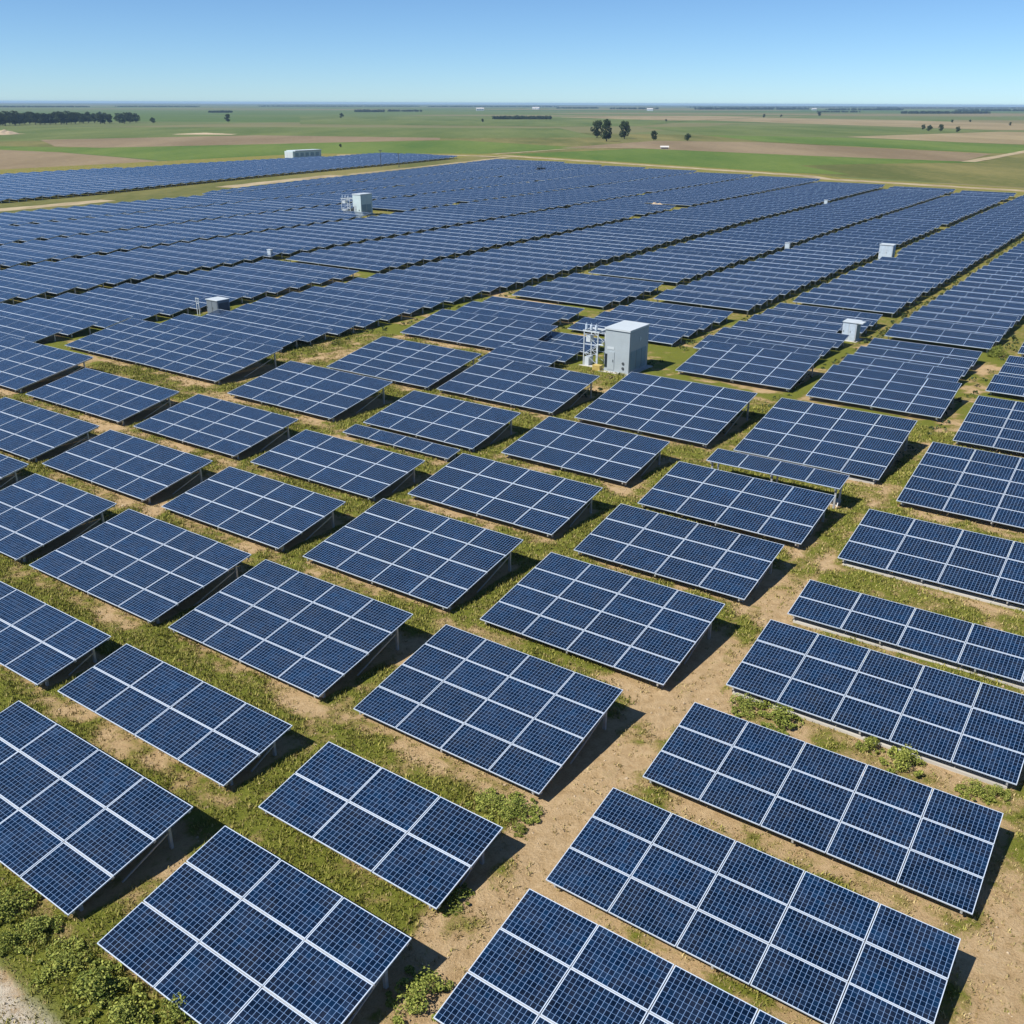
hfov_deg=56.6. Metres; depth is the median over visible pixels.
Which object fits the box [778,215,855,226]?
solar array
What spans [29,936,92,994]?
weed bush
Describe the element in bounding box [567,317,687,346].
solar array
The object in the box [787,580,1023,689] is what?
solar array
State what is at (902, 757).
weed bush
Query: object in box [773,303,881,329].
solar array
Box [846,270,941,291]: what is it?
solar array
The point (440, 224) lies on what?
solar array
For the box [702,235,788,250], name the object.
solar array
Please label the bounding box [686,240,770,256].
solar array
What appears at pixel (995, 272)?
solar array
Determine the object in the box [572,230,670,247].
solar array
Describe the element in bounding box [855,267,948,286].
solar array
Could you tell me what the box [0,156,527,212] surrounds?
grass verge
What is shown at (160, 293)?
solar array
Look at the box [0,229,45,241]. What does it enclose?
solar array
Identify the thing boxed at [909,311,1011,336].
solar array
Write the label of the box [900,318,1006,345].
solar array
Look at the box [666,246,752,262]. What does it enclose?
solar array
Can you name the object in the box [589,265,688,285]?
solar array
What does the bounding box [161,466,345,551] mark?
solar array
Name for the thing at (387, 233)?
solar array
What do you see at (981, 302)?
solar array
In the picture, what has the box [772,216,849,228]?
solar array
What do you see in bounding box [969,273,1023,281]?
solar array
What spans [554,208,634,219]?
solar array
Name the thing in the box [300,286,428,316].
solar array
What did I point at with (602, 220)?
solar array
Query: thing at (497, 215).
solar array
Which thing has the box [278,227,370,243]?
solar array
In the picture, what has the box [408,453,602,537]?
solar array
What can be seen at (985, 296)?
solar array
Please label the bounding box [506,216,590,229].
solar array
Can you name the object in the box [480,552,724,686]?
solar array
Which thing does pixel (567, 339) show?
solar array
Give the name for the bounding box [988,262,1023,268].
solar array
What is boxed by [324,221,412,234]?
solar array
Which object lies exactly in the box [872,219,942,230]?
solar array
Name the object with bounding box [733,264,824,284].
solar array
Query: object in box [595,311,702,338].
solar array
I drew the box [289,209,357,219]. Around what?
solar array
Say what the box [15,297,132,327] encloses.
solar array
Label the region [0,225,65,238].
solar array
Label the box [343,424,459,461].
solar array
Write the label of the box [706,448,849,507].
solar array
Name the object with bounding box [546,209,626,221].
solar array
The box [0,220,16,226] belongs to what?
solar array
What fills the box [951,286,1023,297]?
solar array
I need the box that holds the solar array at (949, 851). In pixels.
[643,702,1003,914]
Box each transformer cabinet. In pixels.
[205,296,229,312]
[842,319,865,342]
[876,243,896,259]
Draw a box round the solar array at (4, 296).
[0,291,19,304]
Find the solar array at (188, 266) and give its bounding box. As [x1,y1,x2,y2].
[104,251,205,273]
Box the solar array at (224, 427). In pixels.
[134,394,298,458]
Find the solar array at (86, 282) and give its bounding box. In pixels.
[2,265,109,290]
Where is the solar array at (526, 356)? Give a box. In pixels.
[478,346,561,367]
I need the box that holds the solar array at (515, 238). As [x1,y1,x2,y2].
[435,228,525,243]
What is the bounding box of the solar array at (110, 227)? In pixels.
[58,219,124,231]
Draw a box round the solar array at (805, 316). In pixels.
[761,309,872,336]
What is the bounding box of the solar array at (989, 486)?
[896,442,1023,528]
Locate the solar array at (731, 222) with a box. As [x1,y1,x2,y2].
[647,214,736,227]
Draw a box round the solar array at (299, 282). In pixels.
[211,266,316,290]
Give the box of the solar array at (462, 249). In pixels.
[379,238,473,254]
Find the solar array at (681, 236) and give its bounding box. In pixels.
[594,226,688,241]
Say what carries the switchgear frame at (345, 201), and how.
on the farm ground at (885, 319)
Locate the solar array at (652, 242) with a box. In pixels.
[560,233,660,249]
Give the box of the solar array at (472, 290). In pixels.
[366,273,486,298]
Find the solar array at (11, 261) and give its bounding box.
[0,254,31,266]
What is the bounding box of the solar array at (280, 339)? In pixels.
[160,314,304,351]
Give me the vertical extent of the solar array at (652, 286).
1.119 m
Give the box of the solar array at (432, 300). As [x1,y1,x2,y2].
[324,282,448,309]
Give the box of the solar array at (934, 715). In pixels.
[726,619,1023,788]
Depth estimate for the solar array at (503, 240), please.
148.11 m
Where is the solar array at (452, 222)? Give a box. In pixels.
[378,214,461,225]
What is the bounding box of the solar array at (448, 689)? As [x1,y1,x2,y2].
[353,624,622,794]
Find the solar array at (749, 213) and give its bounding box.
[679,208,765,220]
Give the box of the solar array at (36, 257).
[0,247,57,262]
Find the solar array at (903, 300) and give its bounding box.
[808,288,909,311]
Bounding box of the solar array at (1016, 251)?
[1007,249,1023,253]
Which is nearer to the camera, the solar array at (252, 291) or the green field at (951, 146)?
the solar array at (252, 291)
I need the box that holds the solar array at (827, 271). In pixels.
[745,261,833,280]
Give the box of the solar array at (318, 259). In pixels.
[287,252,394,272]
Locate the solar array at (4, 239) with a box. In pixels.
[0,235,22,244]
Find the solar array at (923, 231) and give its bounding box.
[854,224,927,237]
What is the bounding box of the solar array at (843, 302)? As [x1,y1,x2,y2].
[793,292,902,317]
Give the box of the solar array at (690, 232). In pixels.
[603,224,696,239]
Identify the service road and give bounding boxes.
[0,200,113,210]
[219,175,344,187]
[349,157,509,174]
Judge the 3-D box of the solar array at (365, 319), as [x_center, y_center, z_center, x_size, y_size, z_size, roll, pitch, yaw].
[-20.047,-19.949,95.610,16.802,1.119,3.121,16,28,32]
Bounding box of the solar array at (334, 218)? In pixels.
[274,210,345,221]
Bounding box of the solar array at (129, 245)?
[67,234,146,250]
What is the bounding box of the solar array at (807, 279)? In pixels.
[722,268,814,288]
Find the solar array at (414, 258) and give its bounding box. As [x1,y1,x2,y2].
[328,246,428,265]
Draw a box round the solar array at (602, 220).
[525,213,608,225]
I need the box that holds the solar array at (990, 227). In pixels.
[955,224,1023,236]
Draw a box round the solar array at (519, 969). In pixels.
[433,888,786,1023]
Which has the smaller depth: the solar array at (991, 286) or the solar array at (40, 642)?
the solar array at (40, 642)
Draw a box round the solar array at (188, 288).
[136,278,247,302]
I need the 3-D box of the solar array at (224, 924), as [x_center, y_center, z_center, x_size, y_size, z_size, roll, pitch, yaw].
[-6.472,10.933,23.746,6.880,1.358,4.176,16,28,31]
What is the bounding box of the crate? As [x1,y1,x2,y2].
[592,363,602,370]
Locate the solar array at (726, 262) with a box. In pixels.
[643,252,733,269]
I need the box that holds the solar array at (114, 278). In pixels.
[28,261,136,285]
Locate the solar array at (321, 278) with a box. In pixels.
[232,262,338,285]
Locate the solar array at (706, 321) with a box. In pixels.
[610,305,717,331]
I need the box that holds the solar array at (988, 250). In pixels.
[912,242,992,257]
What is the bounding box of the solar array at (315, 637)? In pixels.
[168,559,412,697]
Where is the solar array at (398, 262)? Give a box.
[311,249,411,268]
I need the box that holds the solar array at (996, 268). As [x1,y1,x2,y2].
[981,265,1023,272]
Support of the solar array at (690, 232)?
on the farm ground at (885, 319)
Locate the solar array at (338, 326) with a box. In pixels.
[231,303,360,335]
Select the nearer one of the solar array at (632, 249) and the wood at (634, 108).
the solar array at (632, 249)
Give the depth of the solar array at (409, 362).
75.83 m
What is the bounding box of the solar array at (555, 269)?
[455,255,566,277]
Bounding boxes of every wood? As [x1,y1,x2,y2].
[0,105,89,106]
[117,105,199,106]
[208,110,232,112]
[259,105,417,106]
[354,109,384,111]
[401,109,421,111]
[428,106,558,106]
[492,115,551,118]
[556,107,598,108]
[610,107,658,108]
[689,106,896,107]
[694,107,808,109]
[817,110,859,111]
[826,108,903,109]
[877,107,1023,108]
[901,111,990,113]
[954,109,1023,110]
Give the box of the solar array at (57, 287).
[0,270,80,294]
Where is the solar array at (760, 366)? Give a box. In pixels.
[676,341,819,391]
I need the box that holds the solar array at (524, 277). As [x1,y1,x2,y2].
[421,262,536,286]
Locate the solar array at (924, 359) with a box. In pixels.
[853,346,973,378]
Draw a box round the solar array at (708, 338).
[693,335,823,362]
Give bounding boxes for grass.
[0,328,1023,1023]
[0,329,1023,1023]
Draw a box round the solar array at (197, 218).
[146,210,209,221]
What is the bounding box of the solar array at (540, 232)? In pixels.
[460,224,549,239]
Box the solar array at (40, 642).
[0,581,110,685]
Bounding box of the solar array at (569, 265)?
[470,252,580,273]
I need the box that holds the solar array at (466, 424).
[363,390,520,451]
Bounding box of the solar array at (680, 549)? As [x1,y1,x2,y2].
[574,504,783,602]
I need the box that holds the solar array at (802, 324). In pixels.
[747,314,842,332]
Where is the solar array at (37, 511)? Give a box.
[0,473,116,561]
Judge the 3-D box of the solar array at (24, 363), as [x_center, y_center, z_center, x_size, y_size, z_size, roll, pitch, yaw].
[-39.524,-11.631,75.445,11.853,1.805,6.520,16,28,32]
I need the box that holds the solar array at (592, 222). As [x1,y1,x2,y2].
[515,214,599,226]
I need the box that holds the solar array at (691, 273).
[607,262,701,281]
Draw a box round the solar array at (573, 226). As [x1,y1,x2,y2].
[495,218,580,231]
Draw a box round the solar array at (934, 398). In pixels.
[806,364,961,420]
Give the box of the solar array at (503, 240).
[423,230,512,246]
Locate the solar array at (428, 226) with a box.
[353,218,437,230]
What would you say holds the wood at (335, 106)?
on the ground at (248, 115)
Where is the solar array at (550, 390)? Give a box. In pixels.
[437,356,599,415]
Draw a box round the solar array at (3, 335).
[0,332,23,340]
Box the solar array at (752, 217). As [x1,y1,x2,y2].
[672,209,758,222]
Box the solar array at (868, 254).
[791,245,873,261]
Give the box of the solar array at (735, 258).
[655,248,743,266]
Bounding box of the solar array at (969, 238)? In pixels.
[929,235,1005,248]
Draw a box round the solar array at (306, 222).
[246,214,317,225]
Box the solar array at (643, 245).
[550,235,650,252]
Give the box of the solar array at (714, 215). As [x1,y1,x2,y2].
[663,211,749,223]
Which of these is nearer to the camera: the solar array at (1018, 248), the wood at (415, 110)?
the solar array at (1018, 248)
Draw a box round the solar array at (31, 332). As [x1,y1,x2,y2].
[0,316,62,342]
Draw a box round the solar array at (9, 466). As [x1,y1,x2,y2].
[0,454,28,486]
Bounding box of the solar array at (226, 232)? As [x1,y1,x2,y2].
[165,223,239,237]
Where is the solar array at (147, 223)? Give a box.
[96,215,159,227]
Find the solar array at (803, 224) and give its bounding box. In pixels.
[758,220,837,233]
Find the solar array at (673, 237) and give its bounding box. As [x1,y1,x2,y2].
[582,228,678,244]
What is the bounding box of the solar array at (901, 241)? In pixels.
[828,233,905,247]
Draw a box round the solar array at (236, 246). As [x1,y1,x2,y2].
[191,240,286,259]
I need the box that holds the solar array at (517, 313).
[455,301,566,324]
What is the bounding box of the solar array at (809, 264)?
[755,258,841,276]
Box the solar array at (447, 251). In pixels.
[361,240,458,257]
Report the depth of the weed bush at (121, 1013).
22.41 m
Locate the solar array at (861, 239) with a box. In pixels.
[822,235,898,243]
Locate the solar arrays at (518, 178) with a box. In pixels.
[0,153,1023,224]
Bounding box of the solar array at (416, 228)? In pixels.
[339,219,424,232]
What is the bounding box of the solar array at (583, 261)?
[484,249,593,269]
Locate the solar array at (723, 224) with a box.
[640,216,729,229]
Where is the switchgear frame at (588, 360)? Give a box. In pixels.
[579,322,605,366]
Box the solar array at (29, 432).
[0,397,98,461]
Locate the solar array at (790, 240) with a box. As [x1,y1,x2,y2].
[713,233,795,246]
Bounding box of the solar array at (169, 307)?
[80,288,194,317]
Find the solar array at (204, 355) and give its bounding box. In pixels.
[65,318,282,384]
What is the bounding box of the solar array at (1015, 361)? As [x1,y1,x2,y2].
[1004,356,1023,366]
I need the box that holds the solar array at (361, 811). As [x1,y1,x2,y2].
[258,742,502,909]
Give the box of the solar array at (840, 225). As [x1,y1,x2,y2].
[764,218,844,230]
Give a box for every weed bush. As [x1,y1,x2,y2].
[0,883,41,922]
[0,923,33,958]
[8,914,63,954]
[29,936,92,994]
[62,958,136,1023]
[89,982,159,1023]
[145,992,198,1023]
[385,965,453,1023]
[438,882,474,916]
[465,787,515,820]
[498,791,542,824]
[511,823,527,837]
[728,692,767,719]
[757,700,803,734]
[855,735,884,755]
[879,744,925,776]
[953,777,995,804]
[977,783,1011,805]
[986,344,1009,358]
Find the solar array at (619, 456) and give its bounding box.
[501,416,669,485]
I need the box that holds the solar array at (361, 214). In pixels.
[301,207,369,217]
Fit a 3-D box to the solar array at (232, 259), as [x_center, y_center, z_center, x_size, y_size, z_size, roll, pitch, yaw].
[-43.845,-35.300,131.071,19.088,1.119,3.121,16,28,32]
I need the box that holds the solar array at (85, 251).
[21,240,103,256]
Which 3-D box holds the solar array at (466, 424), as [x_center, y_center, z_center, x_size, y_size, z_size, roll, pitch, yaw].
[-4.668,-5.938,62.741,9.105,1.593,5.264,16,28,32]
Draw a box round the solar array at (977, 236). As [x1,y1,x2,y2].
[934,233,1009,246]
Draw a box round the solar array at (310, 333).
[201,309,332,344]
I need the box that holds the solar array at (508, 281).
[404,266,520,289]
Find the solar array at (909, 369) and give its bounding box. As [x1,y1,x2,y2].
[839,354,964,382]
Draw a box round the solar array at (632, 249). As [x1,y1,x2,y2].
[538,238,640,255]
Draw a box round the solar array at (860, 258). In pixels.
[782,248,866,265]
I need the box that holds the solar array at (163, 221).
[113,214,176,225]
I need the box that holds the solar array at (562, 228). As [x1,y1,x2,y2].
[484,220,570,234]
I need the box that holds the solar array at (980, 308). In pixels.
[927,300,1023,324]
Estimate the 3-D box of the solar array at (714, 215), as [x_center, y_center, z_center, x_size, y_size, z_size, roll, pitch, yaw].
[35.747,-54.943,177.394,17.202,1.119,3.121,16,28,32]
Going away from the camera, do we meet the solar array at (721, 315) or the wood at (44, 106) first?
the solar array at (721, 315)
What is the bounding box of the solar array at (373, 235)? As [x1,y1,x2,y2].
[295,225,384,240]
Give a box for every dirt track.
[498,147,647,153]
[961,151,1023,161]
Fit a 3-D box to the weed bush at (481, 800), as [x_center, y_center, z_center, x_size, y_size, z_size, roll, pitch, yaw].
[-0.505,8.928,29.189,1.454,0.415,1.590,-20,30,-38]
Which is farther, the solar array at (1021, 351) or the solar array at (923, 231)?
the solar array at (923, 231)
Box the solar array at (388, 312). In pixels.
[278,292,407,322]
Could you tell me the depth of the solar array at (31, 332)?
86.92 m
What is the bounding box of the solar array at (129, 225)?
[77,217,142,229]
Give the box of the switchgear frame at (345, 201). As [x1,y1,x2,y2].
[341,196,352,210]
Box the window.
[604,353,606,366]
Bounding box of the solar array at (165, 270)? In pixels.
[80,254,183,277]
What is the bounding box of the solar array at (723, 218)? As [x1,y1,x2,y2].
[655,213,743,225]
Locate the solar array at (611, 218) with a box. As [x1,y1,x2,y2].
[535,211,618,223]
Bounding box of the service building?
[284,149,321,157]
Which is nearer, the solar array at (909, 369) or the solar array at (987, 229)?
the solar array at (909, 369)
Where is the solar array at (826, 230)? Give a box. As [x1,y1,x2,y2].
[751,222,831,234]
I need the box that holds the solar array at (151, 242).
[87,232,165,247]
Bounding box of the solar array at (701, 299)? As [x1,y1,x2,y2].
[654,289,760,314]
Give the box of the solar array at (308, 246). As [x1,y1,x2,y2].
[227,234,322,252]
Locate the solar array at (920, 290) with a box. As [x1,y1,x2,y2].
[828,279,925,300]
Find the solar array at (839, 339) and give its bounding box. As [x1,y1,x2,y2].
[731,320,848,349]
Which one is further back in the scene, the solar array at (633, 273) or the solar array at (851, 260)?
the solar array at (851, 260)
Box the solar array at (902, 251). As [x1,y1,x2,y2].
[897,248,982,263]
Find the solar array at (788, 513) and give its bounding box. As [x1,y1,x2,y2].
[638,461,834,547]
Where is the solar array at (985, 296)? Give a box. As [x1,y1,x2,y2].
[943,290,1023,303]
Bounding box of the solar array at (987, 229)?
[950,226,1021,237]
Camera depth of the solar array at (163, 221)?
169.01 m
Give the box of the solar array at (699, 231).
[613,222,706,236]
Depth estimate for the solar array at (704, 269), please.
122.97 m
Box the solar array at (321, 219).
[261,212,331,223]
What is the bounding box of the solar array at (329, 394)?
[228,361,392,420]
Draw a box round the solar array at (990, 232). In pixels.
[945,228,1017,241]
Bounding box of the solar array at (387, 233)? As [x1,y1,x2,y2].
[310,223,398,237]
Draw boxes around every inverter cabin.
[352,193,375,215]
[600,320,652,375]
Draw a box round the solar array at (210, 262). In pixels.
[127,248,228,269]
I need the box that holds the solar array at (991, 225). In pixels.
[958,222,1023,234]
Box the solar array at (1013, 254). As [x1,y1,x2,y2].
[1002,252,1023,256]
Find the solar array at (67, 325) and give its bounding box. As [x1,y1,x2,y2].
[0,303,97,336]
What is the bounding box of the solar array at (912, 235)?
[842,228,915,241]
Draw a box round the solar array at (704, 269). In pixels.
[621,258,711,277]
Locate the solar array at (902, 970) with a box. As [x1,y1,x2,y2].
[546,787,960,1023]
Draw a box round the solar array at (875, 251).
[800,243,878,258]
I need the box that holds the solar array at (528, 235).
[447,226,537,240]
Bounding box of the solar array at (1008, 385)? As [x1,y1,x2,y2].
[986,374,1023,396]
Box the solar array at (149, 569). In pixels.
[29,509,250,623]
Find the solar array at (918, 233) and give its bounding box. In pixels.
[849,227,921,239]
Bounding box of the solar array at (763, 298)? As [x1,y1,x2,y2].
[673,285,772,308]
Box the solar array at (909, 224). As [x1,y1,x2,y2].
[866,220,936,232]
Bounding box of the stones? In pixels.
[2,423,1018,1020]
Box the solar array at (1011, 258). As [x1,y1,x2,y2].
[998,255,1023,260]
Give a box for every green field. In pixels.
[0,127,595,140]
[0,140,573,160]
[300,116,685,126]
[509,149,984,174]
[643,126,983,135]
[707,135,1023,152]
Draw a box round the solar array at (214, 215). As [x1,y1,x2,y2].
[163,209,225,219]
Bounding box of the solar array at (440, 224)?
[366,216,449,228]
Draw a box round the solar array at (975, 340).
[884,324,997,352]
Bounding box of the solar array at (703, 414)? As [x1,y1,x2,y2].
[574,372,756,447]
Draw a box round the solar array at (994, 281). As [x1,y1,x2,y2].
[964,277,1023,286]
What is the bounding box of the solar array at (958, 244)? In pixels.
[918,240,996,254]
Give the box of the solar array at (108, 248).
[45,237,125,253]
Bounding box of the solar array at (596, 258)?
[499,246,604,265]
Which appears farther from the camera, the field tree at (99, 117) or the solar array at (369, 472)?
the field tree at (99, 117)
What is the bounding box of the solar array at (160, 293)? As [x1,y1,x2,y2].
[111,283,211,311]
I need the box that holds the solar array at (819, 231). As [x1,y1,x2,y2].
[744,224,823,237]
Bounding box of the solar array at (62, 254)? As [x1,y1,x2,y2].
[0,242,80,259]
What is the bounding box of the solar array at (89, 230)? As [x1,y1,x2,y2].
[37,221,106,233]
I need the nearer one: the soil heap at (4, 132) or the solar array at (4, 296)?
the solar array at (4, 296)
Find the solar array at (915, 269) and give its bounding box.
[864,263,954,282]
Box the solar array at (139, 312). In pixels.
[49,293,162,320]
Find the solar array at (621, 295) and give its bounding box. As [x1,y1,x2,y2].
[534,281,633,304]
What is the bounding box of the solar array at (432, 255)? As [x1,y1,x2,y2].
[346,243,444,261]
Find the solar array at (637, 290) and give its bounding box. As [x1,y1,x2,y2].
[551,277,648,299]
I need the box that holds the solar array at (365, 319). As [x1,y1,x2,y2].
[251,297,384,329]
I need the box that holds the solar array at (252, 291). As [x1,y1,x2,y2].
[162,274,271,299]
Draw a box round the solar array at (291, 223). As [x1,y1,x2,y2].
[231,215,302,227]
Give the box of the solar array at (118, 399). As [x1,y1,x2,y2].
[26,368,178,424]
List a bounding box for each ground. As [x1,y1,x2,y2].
[0,103,1023,188]
[0,154,1023,356]
[0,268,1023,1023]
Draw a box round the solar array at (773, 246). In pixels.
[695,237,780,253]
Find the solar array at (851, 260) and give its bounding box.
[773,251,857,268]
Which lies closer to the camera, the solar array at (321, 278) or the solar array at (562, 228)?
the solar array at (321, 278)
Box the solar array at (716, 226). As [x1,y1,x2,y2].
[631,218,721,232]
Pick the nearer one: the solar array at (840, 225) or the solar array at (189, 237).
the solar array at (189, 237)
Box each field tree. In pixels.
[0,111,12,125]
[8,111,21,124]
[20,113,28,124]
[25,111,31,123]
[29,112,39,124]
[38,113,49,123]
[45,113,54,122]
[51,112,59,123]
[54,111,65,124]
[62,111,74,123]
[70,112,78,123]
[78,113,88,122]
[84,112,91,122]
[89,113,96,122]
[95,113,103,123]
[98,113,110,123]
[113,113,120,122]
[118,112,130,123]
[125,112,133,121]
[131,113,140,121]
[590,120,602,135]
[600,119,611,140]
[619,120,630,138]
[651,130,657,139]
[684,133,690,140]
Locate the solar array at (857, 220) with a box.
[785,213,861,224]
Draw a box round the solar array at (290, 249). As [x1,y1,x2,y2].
[208,237,304,256]
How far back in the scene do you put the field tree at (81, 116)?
951.21 m
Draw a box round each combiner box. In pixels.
[266,249,272,258]
[785,242,790,248]
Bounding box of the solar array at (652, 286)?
[566,273,662,295]
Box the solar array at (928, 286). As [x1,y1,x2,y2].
[837,274,934,295]
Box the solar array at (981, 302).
[935,295,1023,318]
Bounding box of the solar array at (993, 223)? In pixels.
[963,220,1023,225]
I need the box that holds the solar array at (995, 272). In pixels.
[976,269,1023,276]
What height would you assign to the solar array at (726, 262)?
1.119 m
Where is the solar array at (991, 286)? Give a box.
[957,281,1023,291]
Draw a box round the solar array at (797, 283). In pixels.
[710,272,805,293]
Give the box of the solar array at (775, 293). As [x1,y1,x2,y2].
[688,280,782,303]
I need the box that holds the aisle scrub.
[80,196,1023,464]
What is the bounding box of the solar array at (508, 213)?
[437,206,514,216]
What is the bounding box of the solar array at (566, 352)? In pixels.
[509,338,582,364]
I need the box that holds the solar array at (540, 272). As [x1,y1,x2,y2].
[437,258,551,281]
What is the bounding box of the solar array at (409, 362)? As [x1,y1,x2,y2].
[326,336,480,389]
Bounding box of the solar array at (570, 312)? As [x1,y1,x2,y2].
[483,296,583,321]
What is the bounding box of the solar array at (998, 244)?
[923,237,1001,251]
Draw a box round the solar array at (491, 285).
[385,269,504,294]
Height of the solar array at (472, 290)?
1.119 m
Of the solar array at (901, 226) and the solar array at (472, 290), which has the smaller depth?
the solar array at (472, 290)
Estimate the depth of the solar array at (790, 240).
148.28 m
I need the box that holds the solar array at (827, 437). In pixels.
[734,398,916,484]
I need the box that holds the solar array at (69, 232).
[18,223,84,236]
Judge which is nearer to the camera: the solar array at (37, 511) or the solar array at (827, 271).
the solar array at (37, 511)
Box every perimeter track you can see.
[453,155,499,157]
[500,155,1023,191]
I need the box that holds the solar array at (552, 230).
[473,222,559,236]
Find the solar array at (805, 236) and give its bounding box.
[728,228,811,242]
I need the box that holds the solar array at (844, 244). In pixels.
[807,240,879,252]
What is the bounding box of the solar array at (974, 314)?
[919,306,1018,331]
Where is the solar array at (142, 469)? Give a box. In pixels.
[42,430,211,503]
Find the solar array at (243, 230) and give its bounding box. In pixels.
[182,221,256,234]
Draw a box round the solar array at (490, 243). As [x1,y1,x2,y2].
[407,233,500,249]
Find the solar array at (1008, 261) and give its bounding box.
[992,258,1023,264]
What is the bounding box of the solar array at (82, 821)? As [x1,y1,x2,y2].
[0,701,192,915]
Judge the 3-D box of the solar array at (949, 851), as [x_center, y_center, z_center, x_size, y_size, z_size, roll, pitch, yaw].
[9.189,8.814,28.903,9.708,1.266,3.770,16,28,31]
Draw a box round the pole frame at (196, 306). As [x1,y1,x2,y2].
[195,298,200,315]
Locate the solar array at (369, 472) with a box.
[251,430,424,500]
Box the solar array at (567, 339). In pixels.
[539,331,604,354]
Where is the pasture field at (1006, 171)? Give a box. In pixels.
[0,133,1023,187]
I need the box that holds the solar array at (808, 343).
[714,327,835,357]
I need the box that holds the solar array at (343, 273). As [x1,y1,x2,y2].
[253,259,358,280]
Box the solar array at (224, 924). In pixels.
[97,826,411,1023]
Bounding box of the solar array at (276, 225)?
[215,217,287,229]
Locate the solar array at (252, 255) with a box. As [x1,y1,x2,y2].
[170,242,267,262]
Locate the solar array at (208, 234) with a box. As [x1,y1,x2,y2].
[146,225,221,239]
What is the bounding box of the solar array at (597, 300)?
[512,286,617,309]
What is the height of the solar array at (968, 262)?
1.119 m
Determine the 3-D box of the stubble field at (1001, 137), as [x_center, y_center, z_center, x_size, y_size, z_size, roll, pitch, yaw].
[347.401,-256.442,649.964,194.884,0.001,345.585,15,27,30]
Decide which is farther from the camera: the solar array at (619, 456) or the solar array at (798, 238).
the solar array at (798, 238)
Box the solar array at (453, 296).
[347,278,468,303]
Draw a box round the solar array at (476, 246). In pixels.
[392,235,487,251]
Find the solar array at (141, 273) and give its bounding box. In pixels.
[56,257,160,281]
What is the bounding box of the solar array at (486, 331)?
[400,309,557,349]
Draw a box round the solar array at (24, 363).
[0,337,92,392]
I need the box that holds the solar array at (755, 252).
[675,243,762,259]
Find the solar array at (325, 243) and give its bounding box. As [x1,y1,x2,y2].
[246,232,338,249]
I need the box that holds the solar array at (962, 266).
[879,256,966,274]
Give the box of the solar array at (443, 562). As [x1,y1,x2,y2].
[303,498,522,609]
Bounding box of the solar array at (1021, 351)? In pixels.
[1018,343,1023,356]
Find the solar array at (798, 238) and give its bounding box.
[721,230,803,244]
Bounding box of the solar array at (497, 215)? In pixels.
[427,207,505,218]
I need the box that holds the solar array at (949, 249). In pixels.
[906,245,986,260]
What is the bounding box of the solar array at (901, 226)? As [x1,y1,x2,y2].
[860,222,932,234]
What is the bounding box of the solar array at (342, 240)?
[261,230,353,245]
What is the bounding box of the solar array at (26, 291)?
[0,280,51,299]
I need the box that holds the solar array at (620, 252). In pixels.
[524,240,628,259]
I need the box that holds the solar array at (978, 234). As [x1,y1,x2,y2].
[939,230,1013,243]
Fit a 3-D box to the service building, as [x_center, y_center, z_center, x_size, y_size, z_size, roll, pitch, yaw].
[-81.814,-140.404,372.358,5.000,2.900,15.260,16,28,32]
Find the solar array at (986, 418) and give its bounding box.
[953,396,1023,453]
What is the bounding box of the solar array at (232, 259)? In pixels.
[150,245,247,266]
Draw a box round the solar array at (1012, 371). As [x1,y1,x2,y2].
[998,365,1023,377]
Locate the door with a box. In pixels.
[607,351,614,369]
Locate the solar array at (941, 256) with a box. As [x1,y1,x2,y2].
[902,251,977,267]
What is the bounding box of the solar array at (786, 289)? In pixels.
[699,276,794,298]
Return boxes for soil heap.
[0,130,18,134]
[186,133,232,134]
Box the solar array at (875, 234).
[836,231,910,244]
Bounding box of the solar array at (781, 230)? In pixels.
[736,226,817,239]
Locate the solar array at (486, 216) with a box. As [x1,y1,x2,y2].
[414,209,494,220]
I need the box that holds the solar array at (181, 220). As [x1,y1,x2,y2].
[130,212,193,223]
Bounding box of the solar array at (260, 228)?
[199,219,272,232]
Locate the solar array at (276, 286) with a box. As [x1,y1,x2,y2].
[187,270,295,295]
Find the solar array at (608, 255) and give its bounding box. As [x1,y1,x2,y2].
[513,243,617,262]
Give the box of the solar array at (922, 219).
[881,215,951,226]
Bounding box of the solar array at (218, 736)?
[58,644,291,786]
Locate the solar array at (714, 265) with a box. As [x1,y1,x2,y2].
[632,255,723,273]
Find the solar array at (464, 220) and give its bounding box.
[392,212,472,223]
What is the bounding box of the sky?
[0,0,1023,106]
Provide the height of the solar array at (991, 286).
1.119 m
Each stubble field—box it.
[711,117,1023,129]
[856,132,1023,143]
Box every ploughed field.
[0,150,154,168]
[42,135,439,147]
[565,141,988,160]
[568,116,752,120]
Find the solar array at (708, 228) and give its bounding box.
[623,220,713,234]
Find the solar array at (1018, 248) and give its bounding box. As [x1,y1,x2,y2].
[1012,247,1023,249]
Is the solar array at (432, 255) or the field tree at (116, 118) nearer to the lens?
the solar array at (432, 255)
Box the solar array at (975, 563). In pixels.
[838,509,1023,611]
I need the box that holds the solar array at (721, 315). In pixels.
[628,300,732,324]
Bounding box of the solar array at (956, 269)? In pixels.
[872,260,959,278]
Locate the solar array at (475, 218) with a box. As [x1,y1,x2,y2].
[402,210,483,222]
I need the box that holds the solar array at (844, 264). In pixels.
[765,255,850,272]
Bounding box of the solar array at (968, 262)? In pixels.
[896,254,972,270]
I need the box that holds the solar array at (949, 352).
[867,338,981,368]
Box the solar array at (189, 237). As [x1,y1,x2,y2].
[127,227,204,242]
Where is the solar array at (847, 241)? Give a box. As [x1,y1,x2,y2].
[815,238,880,245]
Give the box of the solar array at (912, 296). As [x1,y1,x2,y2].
[818,283,919,305]
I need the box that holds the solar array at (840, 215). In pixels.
[791,211,866,221]
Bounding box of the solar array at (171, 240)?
[109,230,185,244]

